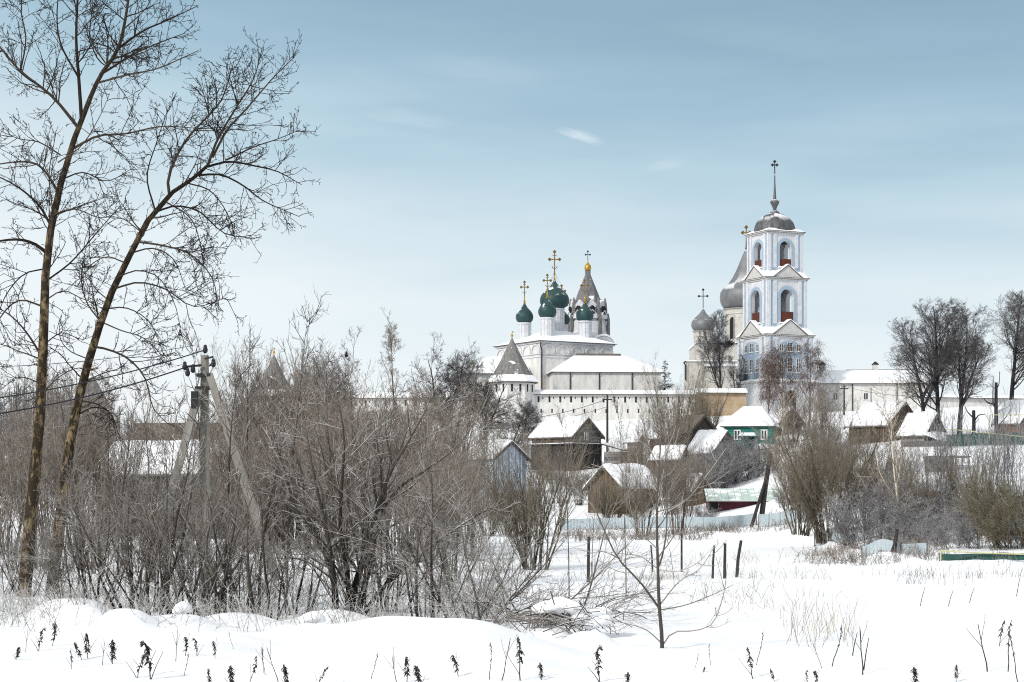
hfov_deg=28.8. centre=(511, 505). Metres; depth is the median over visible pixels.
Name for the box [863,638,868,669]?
dead stalk
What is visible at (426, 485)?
thicket bush
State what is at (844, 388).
utility pole
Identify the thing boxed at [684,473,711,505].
ochre outbuilding
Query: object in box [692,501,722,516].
shrub
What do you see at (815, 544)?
metal fence
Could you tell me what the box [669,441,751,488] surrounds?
shrub
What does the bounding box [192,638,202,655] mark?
dried weed
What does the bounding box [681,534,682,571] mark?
wooden stake
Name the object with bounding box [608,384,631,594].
sapling
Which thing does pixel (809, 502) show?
willow bush
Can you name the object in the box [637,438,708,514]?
willow bush
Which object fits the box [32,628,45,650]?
dried weed
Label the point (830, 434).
shrub
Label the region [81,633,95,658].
dried weed
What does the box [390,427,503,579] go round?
thicket bush
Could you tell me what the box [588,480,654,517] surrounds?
mossy bush
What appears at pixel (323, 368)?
orchard tree
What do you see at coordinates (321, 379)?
orchard tree
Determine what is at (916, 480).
shrub
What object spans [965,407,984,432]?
dead tree
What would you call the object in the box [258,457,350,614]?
thicket bush
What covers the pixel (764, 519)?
metal fence
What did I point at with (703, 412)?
willow bush
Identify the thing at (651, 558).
wooden stake
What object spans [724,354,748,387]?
lime tree
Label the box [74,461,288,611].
thicket bush
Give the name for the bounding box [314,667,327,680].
dried weed
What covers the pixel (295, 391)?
thicket bush
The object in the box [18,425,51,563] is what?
sapling
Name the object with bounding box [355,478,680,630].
arching bush
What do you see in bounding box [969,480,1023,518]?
shrub
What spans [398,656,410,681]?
dried weed
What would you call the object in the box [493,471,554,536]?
willow bush
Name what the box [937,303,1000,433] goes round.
lime tree
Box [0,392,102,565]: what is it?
thicket bush
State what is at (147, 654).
dried weed
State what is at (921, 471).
slender shoot clump
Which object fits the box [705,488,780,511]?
maroon shed
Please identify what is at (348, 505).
thicket bush
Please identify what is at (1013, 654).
dried weed
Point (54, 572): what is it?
thicket bush
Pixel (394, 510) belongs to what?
thicket bush
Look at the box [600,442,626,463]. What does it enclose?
lean to shed
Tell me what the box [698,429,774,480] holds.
shrub
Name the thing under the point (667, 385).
spruce tree
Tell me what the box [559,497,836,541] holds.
brush
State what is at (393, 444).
thicket bush
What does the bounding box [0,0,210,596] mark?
aspen tree
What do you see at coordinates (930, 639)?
snow ground
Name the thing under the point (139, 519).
thicket bush
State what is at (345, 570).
thicket bush
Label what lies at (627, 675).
dried weed
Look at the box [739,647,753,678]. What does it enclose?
dried weed
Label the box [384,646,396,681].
dried weed
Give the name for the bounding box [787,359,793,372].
window
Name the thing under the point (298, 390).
thicket bush
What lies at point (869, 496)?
shrub
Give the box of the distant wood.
[0,363,148,498]
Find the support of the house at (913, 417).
on the snow ground at (930, 639)
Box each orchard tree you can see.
[274,348,357,421]
[281,326,400,434]
[396,332,493,429]
[449,359,525,439]
[489,387,542,451]
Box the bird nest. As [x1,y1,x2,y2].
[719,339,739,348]
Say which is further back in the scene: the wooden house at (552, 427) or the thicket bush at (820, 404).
the wooden house at (552, 427)
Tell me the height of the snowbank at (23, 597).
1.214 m
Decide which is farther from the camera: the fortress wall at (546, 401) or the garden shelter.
the fortress wall at (546, 401)
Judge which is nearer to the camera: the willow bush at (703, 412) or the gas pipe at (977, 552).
the gas pipe at (977, 552)
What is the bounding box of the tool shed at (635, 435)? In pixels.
[623,433,645,462]
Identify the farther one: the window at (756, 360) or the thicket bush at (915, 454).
the window at (756, 360)
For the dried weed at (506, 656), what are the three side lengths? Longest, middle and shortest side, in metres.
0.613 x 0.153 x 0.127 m
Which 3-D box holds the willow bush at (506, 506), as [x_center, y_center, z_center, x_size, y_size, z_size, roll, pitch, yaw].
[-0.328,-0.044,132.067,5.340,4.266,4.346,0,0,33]
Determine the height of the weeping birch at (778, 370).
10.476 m
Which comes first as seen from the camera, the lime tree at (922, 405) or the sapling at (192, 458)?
the sapling at (192, 458)
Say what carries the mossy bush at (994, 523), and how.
on the snow ground at (930, 639)
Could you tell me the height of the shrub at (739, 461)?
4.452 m
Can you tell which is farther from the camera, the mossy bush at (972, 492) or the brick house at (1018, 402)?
the brick house at (1018, 402)
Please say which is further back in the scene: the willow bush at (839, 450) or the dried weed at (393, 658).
the willow bush at (839, 450)
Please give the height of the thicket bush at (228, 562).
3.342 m
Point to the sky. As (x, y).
(459, 145)
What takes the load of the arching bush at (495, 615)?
on the snow ground at (930, 639)
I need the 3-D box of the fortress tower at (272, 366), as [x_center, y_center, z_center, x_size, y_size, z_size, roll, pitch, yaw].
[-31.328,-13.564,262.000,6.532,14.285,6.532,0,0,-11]
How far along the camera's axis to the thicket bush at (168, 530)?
47.82 m
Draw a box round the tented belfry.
[568,251,613,342]
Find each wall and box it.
[354,392,488,428]
[533,390,695,422]
[693,388,747,415]
[914,394,1023,408]
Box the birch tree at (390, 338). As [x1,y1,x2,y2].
[373,310,418,437]
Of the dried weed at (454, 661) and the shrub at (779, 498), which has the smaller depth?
the dried weed at (454, 661)
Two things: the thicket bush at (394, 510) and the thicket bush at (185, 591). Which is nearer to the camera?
the thicket bush at (185, 591)
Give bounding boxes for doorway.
[709,503,717,511]
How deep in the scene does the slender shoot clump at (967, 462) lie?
92.03 m
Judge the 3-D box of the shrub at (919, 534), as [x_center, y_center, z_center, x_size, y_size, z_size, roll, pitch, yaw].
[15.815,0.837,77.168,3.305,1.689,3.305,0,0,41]
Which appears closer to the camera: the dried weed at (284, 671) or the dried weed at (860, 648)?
the dried weed at (284, 671)
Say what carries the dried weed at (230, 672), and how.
on the snow ground at (930, 639)
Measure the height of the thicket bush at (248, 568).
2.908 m
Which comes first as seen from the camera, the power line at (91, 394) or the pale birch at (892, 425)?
the power line at (91, 394)
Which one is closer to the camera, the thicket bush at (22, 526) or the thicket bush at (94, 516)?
the thicket bush at (94, 516)
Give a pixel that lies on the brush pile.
(578, 615)
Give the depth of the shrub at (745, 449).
161.73 m
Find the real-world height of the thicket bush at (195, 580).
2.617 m
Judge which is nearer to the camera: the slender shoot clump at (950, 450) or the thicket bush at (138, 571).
the thicket bush at (138, 571)
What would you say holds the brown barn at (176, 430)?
on the snow ground at (930, 639)
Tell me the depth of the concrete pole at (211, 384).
38.74 m
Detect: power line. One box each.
[0,345,193,366]
[0,350,203,397]
[0,367,185,413]
[528,399,605,418]
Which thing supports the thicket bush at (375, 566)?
on the snow ground at (930, 639)
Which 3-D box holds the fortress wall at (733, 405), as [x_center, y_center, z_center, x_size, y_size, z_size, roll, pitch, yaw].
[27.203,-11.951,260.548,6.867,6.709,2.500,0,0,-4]
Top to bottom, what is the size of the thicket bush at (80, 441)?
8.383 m
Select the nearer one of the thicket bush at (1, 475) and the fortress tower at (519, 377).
the thicket bush at (1, 475)
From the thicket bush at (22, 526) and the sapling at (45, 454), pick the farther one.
the sapling at (45, 454)
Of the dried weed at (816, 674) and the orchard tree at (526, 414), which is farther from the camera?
the orchard tree at (526, 414)
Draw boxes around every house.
[462,439,530,497]
[528,416,604,470]
[582,463,662,513]
[720,406,779,450]
[844,400,912,443]
[895,411,951,446]
[991,399,1023,432]
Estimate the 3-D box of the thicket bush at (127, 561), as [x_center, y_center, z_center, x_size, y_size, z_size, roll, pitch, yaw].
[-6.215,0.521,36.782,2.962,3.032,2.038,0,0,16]
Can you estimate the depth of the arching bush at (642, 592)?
32.86 m
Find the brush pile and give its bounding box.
[433,591,650,635]
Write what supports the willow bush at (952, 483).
on the snow ground at (930, 639)
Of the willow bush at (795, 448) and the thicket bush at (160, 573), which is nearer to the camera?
the thicket bush at (160, 573)
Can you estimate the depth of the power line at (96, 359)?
37.81 m
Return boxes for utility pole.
[602,395,611,451]
[840,385,847,414]
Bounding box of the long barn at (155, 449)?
[89,439,287,536]
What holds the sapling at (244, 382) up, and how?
on the snow ground at (930, 639)
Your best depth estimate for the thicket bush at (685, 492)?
123.78 m
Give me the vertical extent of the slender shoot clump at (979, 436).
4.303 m
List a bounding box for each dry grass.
[543,548,839,587]
[676,579,847,618]
[777,589,868,646]
[871,547,1023,584]
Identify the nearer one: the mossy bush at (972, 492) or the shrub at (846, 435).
the mossy bush at (972, 492)
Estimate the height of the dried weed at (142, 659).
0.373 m
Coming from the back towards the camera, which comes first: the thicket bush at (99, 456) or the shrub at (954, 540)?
the shrub at (954, 540)
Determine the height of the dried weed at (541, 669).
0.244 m
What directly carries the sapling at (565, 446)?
on the snow ground at (930, 639)
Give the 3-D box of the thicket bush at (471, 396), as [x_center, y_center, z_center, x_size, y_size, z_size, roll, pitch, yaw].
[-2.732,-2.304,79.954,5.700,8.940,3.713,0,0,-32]
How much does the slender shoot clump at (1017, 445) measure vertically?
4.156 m
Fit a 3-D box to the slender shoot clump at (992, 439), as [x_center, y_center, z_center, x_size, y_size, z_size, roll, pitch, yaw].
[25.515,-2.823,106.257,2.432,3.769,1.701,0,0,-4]
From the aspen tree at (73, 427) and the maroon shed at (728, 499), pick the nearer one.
the aspen tree at (73, 427)
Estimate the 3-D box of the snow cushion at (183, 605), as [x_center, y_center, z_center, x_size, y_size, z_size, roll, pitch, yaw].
[-5.297,1.650,32.000,0.336,0.212,0.269,0,0,0]
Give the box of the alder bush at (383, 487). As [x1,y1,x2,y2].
[229,337,520,615]
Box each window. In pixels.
[734,430,740,439]
[745,360,747,373]
[749,343,753,352]
[749,359,752,373]
[755,359,757,372]
[761,429,766,439]
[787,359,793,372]
[796,359,799,372]
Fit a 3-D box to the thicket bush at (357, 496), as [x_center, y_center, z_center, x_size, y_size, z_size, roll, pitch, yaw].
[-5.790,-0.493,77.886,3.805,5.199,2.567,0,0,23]
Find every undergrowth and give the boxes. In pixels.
[0,527,521,587]
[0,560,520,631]
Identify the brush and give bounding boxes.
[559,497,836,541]
[778,526,966,565]
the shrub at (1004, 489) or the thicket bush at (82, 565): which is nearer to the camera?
the thicket bush at (82, 565)
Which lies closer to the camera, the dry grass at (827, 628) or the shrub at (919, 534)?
the dry grass at (827, 628)
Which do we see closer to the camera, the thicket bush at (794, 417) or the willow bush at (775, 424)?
the willow bush at (775, 424)
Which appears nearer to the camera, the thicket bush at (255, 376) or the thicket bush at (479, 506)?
the thicket bush at (479, 506)
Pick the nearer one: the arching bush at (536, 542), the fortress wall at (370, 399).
the arching bush at (536, 542)
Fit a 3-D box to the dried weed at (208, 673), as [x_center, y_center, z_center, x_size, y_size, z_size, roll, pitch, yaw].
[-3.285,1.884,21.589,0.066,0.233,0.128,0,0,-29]
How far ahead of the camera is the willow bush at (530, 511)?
61.83 m
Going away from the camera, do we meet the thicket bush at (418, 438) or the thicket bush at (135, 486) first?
the thicket bush at (135, 486)
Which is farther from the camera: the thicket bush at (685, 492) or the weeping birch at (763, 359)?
the weeping birch at (763, 359)
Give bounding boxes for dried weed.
[14,647,20,658]
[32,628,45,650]
[51,617,60,645]
[69,650,73,668]
[71,642,82,659]
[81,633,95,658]
[107,639,117,663]
[126,652,146,677]
[139,641,162,678]
[183,633,189,655]
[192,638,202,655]
[206,668,211,681]
[212,638,216,655]
[224,666,234,681]
[250,656,257,680]
[261,642,278,681]
[281,664,288,681]
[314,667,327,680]
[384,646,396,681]
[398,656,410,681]
[412,665,424,681]
[450,655,459,676]
[501,635,516,679]
[505,637,524,680]
[537,663,544,679]
[588,645,602,681]
[625,672,630,681]
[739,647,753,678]
[813,666,820,681]
[832,625,842,665]
[848,625,866,674]
[910,667,918,681]
[954,664,961,681]
[966,622,987,671]
[998,620,1007,645]
[1006,620,1011,671]
[1007,629,1017,681]
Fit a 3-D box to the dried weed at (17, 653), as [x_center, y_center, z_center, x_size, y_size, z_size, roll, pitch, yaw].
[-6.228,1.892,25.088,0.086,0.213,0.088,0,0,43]
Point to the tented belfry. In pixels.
(596, 304)
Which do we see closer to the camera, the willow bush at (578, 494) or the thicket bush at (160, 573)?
the thicket bush at (160, 573)
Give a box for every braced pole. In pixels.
[749,453,772,527]
[890,529,898,552]
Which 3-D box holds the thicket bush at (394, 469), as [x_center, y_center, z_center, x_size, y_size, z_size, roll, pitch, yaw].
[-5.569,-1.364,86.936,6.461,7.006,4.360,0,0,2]
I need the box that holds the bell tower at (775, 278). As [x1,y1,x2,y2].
[732,160,817,413]
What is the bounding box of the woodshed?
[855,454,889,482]
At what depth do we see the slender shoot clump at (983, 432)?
99.66 m
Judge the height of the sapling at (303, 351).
7.221 m
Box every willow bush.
[452,397,617,569]
[477,470,523,535]
[480,477,536,534]
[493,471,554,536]
[560,462,592,505]
[577,464,647,517]
[614,435,655,467]
[623,449,680,478]
[629,348,712,448]
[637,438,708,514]
[668,383,716,420]
[681,375,741,426]
[751,384,916,543]
[754,412,865,500]
[759,433,845,535]
[771,431,830,472]
[797,427,869,492]
[800,405,920,533]
[877,449,956,531]
[921,439,1002,508]
[952,457,1007,522]
[963,452,1023,528]
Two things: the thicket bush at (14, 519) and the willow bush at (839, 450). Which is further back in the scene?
the willow bush at (839, 450)
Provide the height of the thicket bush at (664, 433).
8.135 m
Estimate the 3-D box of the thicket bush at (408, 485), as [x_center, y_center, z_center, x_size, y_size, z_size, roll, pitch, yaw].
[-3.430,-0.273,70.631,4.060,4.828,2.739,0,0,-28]
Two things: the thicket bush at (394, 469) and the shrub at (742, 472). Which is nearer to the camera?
the thicket bush at (394, 469)
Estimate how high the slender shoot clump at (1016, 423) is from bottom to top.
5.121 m
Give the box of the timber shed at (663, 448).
[648,445,689,481]
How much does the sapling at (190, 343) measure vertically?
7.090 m
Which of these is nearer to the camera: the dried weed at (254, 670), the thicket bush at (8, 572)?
the dried weed at (254, 670)
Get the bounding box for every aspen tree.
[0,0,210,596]
[33,26,320,593]
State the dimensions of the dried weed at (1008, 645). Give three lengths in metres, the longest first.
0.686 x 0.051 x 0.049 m
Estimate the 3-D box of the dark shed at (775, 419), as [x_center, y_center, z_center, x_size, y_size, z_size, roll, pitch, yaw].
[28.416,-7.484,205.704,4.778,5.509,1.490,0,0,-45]
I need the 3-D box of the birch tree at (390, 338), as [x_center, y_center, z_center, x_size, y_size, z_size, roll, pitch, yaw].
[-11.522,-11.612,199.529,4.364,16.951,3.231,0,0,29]
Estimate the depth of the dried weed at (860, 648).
22.17 m
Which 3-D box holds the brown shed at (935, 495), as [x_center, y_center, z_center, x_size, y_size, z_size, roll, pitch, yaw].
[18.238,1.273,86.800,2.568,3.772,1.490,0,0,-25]
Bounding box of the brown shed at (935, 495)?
[905,491,961,529]
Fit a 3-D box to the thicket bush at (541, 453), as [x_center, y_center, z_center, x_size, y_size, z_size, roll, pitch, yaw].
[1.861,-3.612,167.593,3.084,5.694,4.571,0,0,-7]
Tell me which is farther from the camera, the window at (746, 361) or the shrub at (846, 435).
the window at (746, 361)
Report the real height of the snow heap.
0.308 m
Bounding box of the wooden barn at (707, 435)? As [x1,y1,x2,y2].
[688,429,736,458]
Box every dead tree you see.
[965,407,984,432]
[984,371,1010,432]
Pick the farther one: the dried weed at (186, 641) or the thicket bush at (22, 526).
the thicket bush at (22, 526)
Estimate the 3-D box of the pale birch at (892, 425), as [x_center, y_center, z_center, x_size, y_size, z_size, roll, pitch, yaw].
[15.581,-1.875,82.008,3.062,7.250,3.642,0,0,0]
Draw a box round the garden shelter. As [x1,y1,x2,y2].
[924,447,970,473]
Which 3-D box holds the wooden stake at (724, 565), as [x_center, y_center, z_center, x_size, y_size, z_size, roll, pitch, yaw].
[5.660,1.633,53.002,0.096,1.238,0.086,0,0,0]
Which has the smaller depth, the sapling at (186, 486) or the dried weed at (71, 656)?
the dried weed at (71, 656)
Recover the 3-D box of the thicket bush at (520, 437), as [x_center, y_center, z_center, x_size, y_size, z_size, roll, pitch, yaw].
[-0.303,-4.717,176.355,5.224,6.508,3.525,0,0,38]
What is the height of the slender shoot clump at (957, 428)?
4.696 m
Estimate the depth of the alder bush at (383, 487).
34.75 m
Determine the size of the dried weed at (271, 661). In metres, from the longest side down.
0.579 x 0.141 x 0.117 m
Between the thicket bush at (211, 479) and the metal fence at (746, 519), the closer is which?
the thicket bush at (211, 479)
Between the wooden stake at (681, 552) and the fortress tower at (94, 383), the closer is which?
the wooden stake at (681, 552)
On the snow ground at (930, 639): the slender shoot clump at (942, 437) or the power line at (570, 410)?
the slender shoot clump at (942, 437)
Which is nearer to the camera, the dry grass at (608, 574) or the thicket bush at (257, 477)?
the dry grass at (608, 574)
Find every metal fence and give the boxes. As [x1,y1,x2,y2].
[562,513,756,529]
[758,510,816,526]
[814,528,855,545]
[861,539,927,556]
[939,552,1023,560]
[947,432,1023,445]
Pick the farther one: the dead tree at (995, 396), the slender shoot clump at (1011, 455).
the dead tree at (995, 396)
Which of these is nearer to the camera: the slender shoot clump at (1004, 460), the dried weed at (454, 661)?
the dried weed at (454, 661)
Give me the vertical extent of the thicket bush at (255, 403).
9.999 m
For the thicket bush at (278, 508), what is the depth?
59.77 m
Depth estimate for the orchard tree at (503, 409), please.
210.88 m
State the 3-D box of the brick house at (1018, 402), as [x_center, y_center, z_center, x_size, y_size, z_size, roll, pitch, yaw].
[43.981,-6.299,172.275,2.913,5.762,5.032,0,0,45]
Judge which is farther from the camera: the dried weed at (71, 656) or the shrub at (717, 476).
the shrub at (717, 476)
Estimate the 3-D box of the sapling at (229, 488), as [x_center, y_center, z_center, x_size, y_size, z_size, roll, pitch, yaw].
[-5.101,-0.367,35.753,1.344,5.121,1.816,0,0,-3]
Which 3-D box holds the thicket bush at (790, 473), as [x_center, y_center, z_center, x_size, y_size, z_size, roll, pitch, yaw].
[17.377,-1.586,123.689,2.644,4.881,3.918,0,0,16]
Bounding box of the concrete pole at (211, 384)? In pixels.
[143,345,279,602]
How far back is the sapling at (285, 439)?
35.98 m
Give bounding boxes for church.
[458,250,662,390]
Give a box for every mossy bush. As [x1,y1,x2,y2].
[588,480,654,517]
[942,463,1023,548]
[962,486,1023,549]
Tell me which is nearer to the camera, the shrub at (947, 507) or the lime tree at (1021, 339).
the shrub at (947, 507)
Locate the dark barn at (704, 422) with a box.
[679,414,716,446]
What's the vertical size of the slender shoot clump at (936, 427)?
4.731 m
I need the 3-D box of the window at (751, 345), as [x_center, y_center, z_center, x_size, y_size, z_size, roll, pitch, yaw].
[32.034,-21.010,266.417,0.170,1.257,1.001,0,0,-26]
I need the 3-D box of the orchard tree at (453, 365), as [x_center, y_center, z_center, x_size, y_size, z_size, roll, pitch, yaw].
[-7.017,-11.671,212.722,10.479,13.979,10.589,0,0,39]
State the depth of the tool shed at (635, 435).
186.43 m
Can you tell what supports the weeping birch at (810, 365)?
on the snow ground at (930, 639)
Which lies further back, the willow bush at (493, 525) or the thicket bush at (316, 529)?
the willow bush at (493, 525)
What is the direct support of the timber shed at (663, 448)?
on the snow ground at (930, 639)
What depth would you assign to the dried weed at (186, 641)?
25.40 m
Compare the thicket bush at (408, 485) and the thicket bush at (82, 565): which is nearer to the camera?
the thicket bush at (82, 565)
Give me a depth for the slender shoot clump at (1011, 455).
104.38 m
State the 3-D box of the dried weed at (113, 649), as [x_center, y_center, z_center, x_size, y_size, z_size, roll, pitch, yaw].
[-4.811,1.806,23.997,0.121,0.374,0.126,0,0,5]
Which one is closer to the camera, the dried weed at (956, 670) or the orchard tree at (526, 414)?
the dried weed at (956, 670)
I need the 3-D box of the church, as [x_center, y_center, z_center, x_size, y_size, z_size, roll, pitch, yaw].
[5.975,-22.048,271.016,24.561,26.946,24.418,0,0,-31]
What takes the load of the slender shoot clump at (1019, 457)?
on the snow ground at (930, 639)
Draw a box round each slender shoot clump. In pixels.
[906,418,945,488]
[919,406,956,485]
[920,394,969,474]
[924,413,991,494]
[928,402,967,479]
[937,437,987,504]
[952,418,998,476]
[961,425,1006,488]
[971,417,1008,479]
[973,419,1016,495]
[978,410,1023,498]
[984,391,1023,473]
[988,416,1023,486]
[1001,417,1023,470]
[1004,421,1023,491]
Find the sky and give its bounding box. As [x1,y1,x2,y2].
[0,0,1023,439]
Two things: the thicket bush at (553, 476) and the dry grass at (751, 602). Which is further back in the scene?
the thicket bush at (553, 476)
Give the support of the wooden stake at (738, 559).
on the snow ground at (930, 639)
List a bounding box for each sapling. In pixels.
[1,424,31,566]
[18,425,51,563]
[19,429,55,494]
[46,370,96,582]
[80,407,111,514]
[101,378,154,583]
[102,398,148,556]
[124,368,169,511]
[132,397,229,614]
[151,384,189,518]
[175,383,216,556]
[178,319,218,450]
[192,351,264,612]
[225,323,267,589]
[231,387,323,612]
[264,286,330,594]
[304,334,348,562]
[330,352,378,535]
[554,398,576,595]
[584,457,605,555]
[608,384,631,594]
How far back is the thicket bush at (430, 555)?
32.84 m
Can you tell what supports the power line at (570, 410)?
attached to the utility pole at (607, 432)
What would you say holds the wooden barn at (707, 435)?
on the snow ground at (930, 639)
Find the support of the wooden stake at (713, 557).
on the snow ground at (930, 639)
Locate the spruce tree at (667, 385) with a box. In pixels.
[657,360,674,389]
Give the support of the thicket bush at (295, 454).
on the snow ground at (930, 639)
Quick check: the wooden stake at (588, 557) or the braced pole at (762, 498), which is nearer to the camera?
the wooden stake at (588, 557)
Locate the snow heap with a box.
[717,511,752,514]
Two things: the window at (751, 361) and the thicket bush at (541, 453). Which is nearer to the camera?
the thicket bush at (541, 453)
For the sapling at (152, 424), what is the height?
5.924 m
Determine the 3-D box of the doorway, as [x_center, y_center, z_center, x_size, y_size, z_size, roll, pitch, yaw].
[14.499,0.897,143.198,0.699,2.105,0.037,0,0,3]
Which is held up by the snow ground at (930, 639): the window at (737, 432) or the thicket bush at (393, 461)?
the thicket bush at (393, 461)
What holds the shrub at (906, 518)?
on the snow ground at (930, 639)
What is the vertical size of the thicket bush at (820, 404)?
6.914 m
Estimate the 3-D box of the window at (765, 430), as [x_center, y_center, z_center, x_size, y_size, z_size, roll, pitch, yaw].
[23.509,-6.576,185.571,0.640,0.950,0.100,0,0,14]
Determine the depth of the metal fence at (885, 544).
70.74 m
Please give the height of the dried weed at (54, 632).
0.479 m
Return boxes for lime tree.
[695,310,734,387]
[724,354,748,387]
[885,296,978,417]
[886,314,968,411]
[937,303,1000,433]
[986,289,1023,399]
[1001,298,1023,370]
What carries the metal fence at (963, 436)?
on the snow ground at (930, 639)
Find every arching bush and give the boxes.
[320,454,668,625]
[326,467,572,615]
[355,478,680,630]
[413,464,684,621]
[417,450,691,628]
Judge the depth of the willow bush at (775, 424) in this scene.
127.46 m
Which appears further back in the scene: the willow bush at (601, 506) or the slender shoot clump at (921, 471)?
the willow bush at (601, 506)
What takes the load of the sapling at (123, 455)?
on the snow ground at (930, 639)
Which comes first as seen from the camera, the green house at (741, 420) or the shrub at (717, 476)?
the shrub at (717, 476)
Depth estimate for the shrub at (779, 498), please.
135.75 m
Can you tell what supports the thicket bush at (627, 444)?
on the snow ground at (930, 639)
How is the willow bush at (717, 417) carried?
on the snow ground at (930, 639)
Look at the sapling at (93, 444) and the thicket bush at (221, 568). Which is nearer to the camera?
the thicket bush at (221, 568)
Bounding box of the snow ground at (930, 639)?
[0,407,1023,681]
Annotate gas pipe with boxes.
[940,550,1023,560]
[947,429,1022,436]
[989,414,1023,438]
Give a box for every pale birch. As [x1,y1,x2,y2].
[762,389,798,481]
[857,370,927,536]
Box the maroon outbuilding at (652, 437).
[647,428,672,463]
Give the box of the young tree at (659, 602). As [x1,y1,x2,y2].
[566,393,731,647]
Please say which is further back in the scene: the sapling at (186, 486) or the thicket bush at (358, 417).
the thicket bush at (358, 417)
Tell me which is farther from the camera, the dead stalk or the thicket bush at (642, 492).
the thicket bush at (642, 492)
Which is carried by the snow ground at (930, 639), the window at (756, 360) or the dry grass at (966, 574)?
the dry grass at (966, 574)
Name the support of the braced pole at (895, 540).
on the snow ground at (930, 639)
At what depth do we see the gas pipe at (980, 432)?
145.62 m
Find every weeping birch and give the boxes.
[750,338,822,435]
[753,346,785,412]
[786,337,834,426]
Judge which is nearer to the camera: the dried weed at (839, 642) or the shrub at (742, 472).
the dried weed at (839, 642)
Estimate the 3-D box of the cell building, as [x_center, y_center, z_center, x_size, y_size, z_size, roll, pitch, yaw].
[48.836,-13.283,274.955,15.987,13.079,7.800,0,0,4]
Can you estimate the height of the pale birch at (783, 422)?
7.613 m
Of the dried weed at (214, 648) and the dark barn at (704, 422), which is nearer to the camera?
the dried weed at (214, 648)
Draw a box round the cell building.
[813,362,926,411]
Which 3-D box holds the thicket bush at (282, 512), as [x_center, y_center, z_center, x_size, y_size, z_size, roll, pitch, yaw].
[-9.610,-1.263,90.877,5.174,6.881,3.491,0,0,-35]
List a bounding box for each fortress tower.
[83,365,116,437]
[255,348,295,404]
[487,331,537,424]
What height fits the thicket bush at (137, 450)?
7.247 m
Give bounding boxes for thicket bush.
[0,386,56,554]
[0,390,94,553]
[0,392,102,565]
[0,434,161,607]
[0,460,55,569]
[0,504,105,596]
[0,505,54,593]
[1,382,114,549]
[3,345,140,568]
[7,504,117,598]
[36,398,272,612]
[40,470,87,570]
[44,362,111,546]
[65,466,125,573]
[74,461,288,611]
[80,396,170,550]
[84,423,213,563]
[84,443,232,614]
[89,457,240,611]
[96,475,148,572]
[131,448,211,582]
[131,472,244,615]
[139,470,211,549]
[153,511,263,607]
[156,432,296,615]
[171,456,295,612]
[173,494,314,610]
[176,421,227,552]
[186,388,307,550]
[190,352,309,544]
[210,323,288,542]
[211,418,295,552]
[218,336,355,547]
[218,455,312,619]
[221,330,314,545]
[236,424,336,569]
[240,338,336,548]
[244,404,325,549]
[257,382,337,549]
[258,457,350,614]
[264,346,340,544]
[271,384,438,557]
[275,488,453,616]
[279,355,360,549]
[282,359,399,556]
[284,453,346,548]
[301,409,400,587]
[302,410,453,611]
[310,400,443,550]
[312,373,403,549]
[321,431,405,556]
[322,379,483,556]
[324,408,408,544]
[327,426,456,571]
[351,471,594,620]
[369,430,469,562]
[379,375,465,552]
[385,337,520,552]
[388,431,488,617]
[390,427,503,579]
[408,430,488,570]
[413,395,509,543]
[416,401,487,548]
[439,441,498,559]
[490,416,538,461]
[518,431,554,493]
[538,449,580,502]
[601,430,642,463]
[610,444,688,535]
[629,393,699,472]
[642,434,717,534]
[663,441,720,516]
[763,381,825,447]
[772,444,809,510]
[798,375,852,448]
[838,436,878,490]
[879,434,935,487]
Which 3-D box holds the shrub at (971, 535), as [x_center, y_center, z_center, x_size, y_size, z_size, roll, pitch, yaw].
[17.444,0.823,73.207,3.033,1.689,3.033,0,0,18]
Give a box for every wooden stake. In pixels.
[587,537,589,581]
[650,545,652,570]
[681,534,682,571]
[711,545,714,578]
[723,543,725,578]
[735,540,741,576]
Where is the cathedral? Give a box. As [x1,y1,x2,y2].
[683,225,759,389]
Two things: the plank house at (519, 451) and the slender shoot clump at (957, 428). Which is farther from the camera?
the plank house at (519, 451)
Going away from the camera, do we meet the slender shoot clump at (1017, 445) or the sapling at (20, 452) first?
the sapling at (20, 452)
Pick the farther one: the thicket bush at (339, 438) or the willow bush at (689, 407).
the willow bush at (689, 407)
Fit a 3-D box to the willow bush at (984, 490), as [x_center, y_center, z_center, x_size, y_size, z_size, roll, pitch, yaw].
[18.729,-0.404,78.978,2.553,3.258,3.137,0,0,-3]
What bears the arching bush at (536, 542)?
on the snow ground at (930, 639)
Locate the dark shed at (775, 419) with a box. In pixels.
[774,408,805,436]
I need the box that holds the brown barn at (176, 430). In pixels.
[125,423,222,440]
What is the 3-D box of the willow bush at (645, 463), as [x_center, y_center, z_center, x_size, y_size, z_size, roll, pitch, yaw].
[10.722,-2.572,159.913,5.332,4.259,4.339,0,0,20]
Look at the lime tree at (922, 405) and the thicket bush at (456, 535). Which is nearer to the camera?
the thicket bush at (456, 535)
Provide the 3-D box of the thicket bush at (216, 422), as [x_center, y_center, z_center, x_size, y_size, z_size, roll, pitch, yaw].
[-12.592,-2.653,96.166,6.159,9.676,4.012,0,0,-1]
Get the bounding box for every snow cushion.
[172,601,192,613]
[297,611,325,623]
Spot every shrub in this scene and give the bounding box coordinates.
[660,442,743,488]
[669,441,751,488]
[680,437,758,488]
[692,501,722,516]
[693,434,773,483]
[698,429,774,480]
[726,425,792,476]
[770,484,793,506]
[790,418,826,438]
[801,425,843,441]
[802,426,859,449]
[818,467,935,548]
[823,455,930,540]
[845,488,956,543]
[855,450,954,506]
[877,505,959,545]
[897,474,971,529]
[915,512,980,548]
[923,475,990,528]
[946,506,1021,548]
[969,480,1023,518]
[974,502,1023,548]
[976,474,1023,524]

